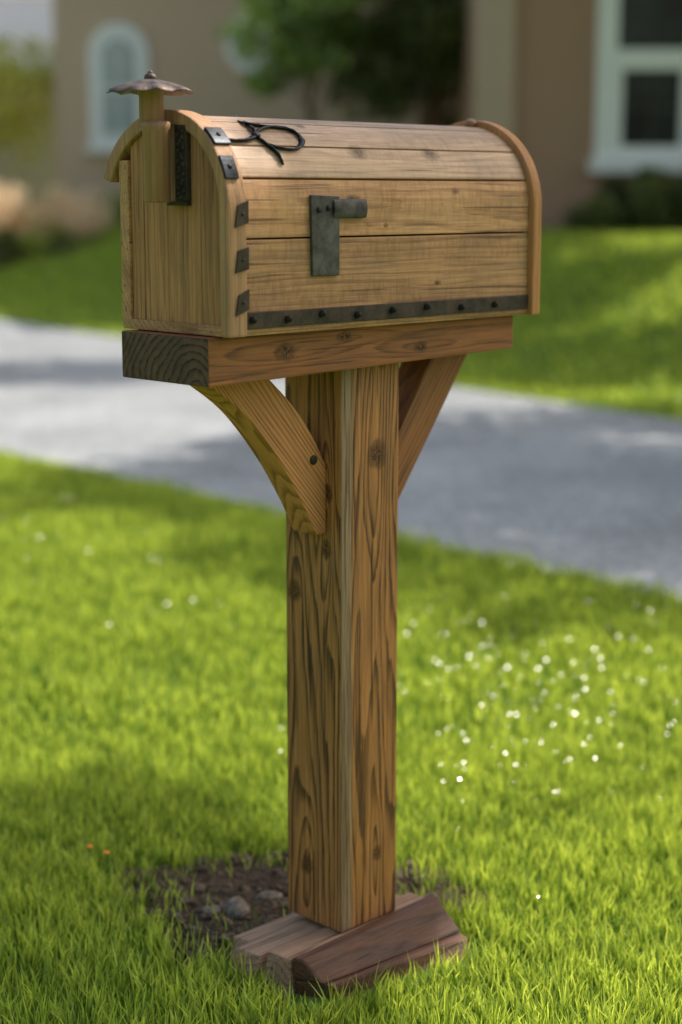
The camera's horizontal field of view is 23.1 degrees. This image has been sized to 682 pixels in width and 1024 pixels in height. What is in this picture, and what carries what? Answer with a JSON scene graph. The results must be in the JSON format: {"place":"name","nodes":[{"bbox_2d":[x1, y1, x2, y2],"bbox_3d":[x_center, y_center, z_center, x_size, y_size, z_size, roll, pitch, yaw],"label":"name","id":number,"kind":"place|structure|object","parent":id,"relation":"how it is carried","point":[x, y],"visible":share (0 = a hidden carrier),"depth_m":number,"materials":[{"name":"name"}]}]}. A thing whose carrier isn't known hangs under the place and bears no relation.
{"place":"outdoors","nodes":[
{"label":"outdoors","id":0,"kind":"place"},
{"bbox_2d":[0,319,681,598],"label":"driveway","id":1,"kind":"structure","parent":0,"point":[583,487],"depth_m":7.70,"materials":[{"name":"grey asphalt"}]},
{"bbox_2d":[0,213,681,1023],"bbox_3d":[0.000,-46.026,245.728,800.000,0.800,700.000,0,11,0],"label":"ground","id":2,"kind":"structure","parent":0,"point":[296,997],"depth_m":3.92,"materials":[{"name":"green plant"}]},
{"bbox_2d":[0,180,39,236],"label":"flowering shrub","id":3,"kind":"object","parent":2,"relation":"on","point":[11,210],"visible":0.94,"depth_m":20.77,"materials":[{"name":"beige plant"}]},
{"bbox_2d":[0,31,55,166],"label":"tree","id":4,"kind":"object","parent":2,"relation":"on","point":[12,126],"visible":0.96,"depth_m":23.80,"materials":[{"name":"green plant"}]},
{"bbox_2d":[0,0,58,212],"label":"neighbour house","id":5,"kind":"structure","parent":2,"relation":"on","point":[20,19],"depth_m":34.31,"materials":[{"name":"grey"}]},
{"bbox_2d":[0,227,111,267],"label":"hedge","id":6,"kind":"object","parent":2,"relation":"on","point":[61,244],"visible":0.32,"depth_m":20.42,"materials":[{"name":"green plant"}]},
{"bbox_2d":[14,183,116,241],"bbox_3d":[-3.498,-3.774,21.180,1.278,0.784,0.941,0,11,0],"label":"flowering shrub","id":7,"kind":"object","parent":2,"relation":"on","point":[84,222],"visible":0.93,"depth_m":21.07,"materials":[{"name":"beige plant"}]},
{"bbox_2d":[103,851,109,877],"bbox_3d":[-0.411,0.623,2.935,0.012,0.058,0.012,0,11,0],"label":"flower","id":8,"kind":"object","parent":2,"relation":"on","point":[106,852],"visible":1,"depth_m":2.93,"materials":[{"name":"orange plant"}]},
{"bbox_2d":[94,190,119,223],"bbox_3d":[-2.375,-4.154,22.202,1.888,0.795,1.041,0,11,0],"label":"shrub","id":9,"kind":"object","parent":2,"relation":"on","point":[116,203],"visible":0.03,"depth_m":22.06,"materials":[{"name":"green plant"}]},
{"bbox_2d":[216,0,374,119],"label":"tree","id":10,"kind":"object","parent":2,"relation":"on","point":[290,55],"visible":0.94,"depth_m":18.45,"materials":[{"name":"green plant"}]},
{"bbox_2d":[114,850,495,969],"bbox_3d":[-0.063,0.652,2.874,0.625,0.020,0.475,-4,11,-20],"label":"soil patch","id":11,"kind":"object","parent":2,"relation":"on","point":[255,878],"visible":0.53,"depth_m":2.87,"materials":[{"name":"brown soil"}]},
{"bbox_2d":[201,905,221,915],"bbox_3d":[-0.215,0.666,2.779,0.034,0.024,0.027,-4,12,-22],"label":"stone","id":12,"kind":"object","parent":11,"relation":"on","point":[209,910],"visible":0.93,"depth_m":2.77,"materials":[{"name":"grey stone"}]},
{"bbox_2d":[221,896,250,918],"bbox_3d":[-0.174,0.662,2.781,0.051,0.038,0.057,0,11,0],"label":"stone","id":13,"kind":"object","parent":11,"relation":"on","point":[236,907],"visible":0.98,"depth_m":2.77,"materials":[{"name":"grey stone"}]},
{"bbox_2d":[256,890,283,900],"bbox_3d":[-0.122,0.654,2.836,0.049,0.026,0.027,-4,11,-18],"label":"stone","id":14,"kind":"object","parent":11,"relation":"on","point":[273,895],"visible":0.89,"depth_m":2.83,"materials":[{"name":"grey stone"}]},
{"bbox_2d":[134,849,474,957],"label":"soil clods","id":15,"kind":"object","parent":11,"relation":"on","point":[199,888],"visible":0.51,"depth_m":2.87,"materials":[{"name":"brown soil"}]},
{"bbox_2d":[104,70,541,998],"bbox_3d":[-0.019,0.056,2.524,0.720,1.374,0.336,-10,15,-44],"label":"mailbox","id":16,"kind":"object","parent":2,"relation":"on","point":[334,274],"visible":0.99,"depth_m":2.48,"materials":[{"name":"brown wood"}]},
{"bbox_2d":[130,124,220,325],"bbox_3d":[-0.222,-0.386,2.258,0.025,0.267,0.194,-10,15,-44],"label":"door","id":17,"kind":"structure","parent":16,"relation":"in","point":[176,243],"depth_m":2.25,"materials":[{"name":"brown wood"}]},
{"bbox_2d":[5,495,673,897],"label":"flowers","id":18,"kind":"object","parent":2,"relation":"on","point":[493,695],"visible":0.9,"depth_m":3.97,"materials":[{"name":"white plant"}]},
{"bbox_2d":[52,0,681,229],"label":"house","id":19,"kind":"structure","parent":2,"relation":"on","point":[579,99],"depth_m":16.64,"materials":[{"name":"paint"}]},
{"bbox_2d":[86,23,148,152],"bbox_3d":[-3.086,-5.891,23.248,0.951,1.750,0.120,0,11,0],"label":"window","id":20,"kind":"structure","parent":19,"relation":"in","point":[118,54],"depth_m":23.20,"materials":[{"name":"white paint"}]},
{"bbox_2d":[225,16,269,71],"bbox_3d":[-1.295,-6.494,23.155,0.610,0.776,0.073,0,11,0],"label":"window","id":21,"kind":"structure","parent":19,"relation":"in","point":[242,66],"depth_m":23.16,"materials":[{"name":"white paint"}]},
{"bbox_2d":[588,0,681,172],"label":"window","id":22,"kind":"structure","parent":19,"relation":"in","point":[638,95],"depth_m":16.46,"materials":[{"name":"white glass"}]},
{"bbox_2d":[320,0,467,125],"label":"tree","id":23,"kind":"object","parent":2,"relation":"on","point":[420,40],"visible":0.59,"depth_m":18.91,"materials":[{"name":"green plant"}]},
{"bbox_2d":[560,163,681,232],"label":"shrub","id":24,"kind":"object","parent":2,"relation":"on","point":[648,196],"visible":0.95,"depth_m":15.66,"materials":[{"name":"green plant"}]},
{"bbox_2d":[661,172,681,231],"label":"shrub","id":25,"kind":"object","parent":2,"relation":"on","point":[678,223],"visible":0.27,"depth_m":15.75,"materials":[{"name":"green plant"}]}
]}

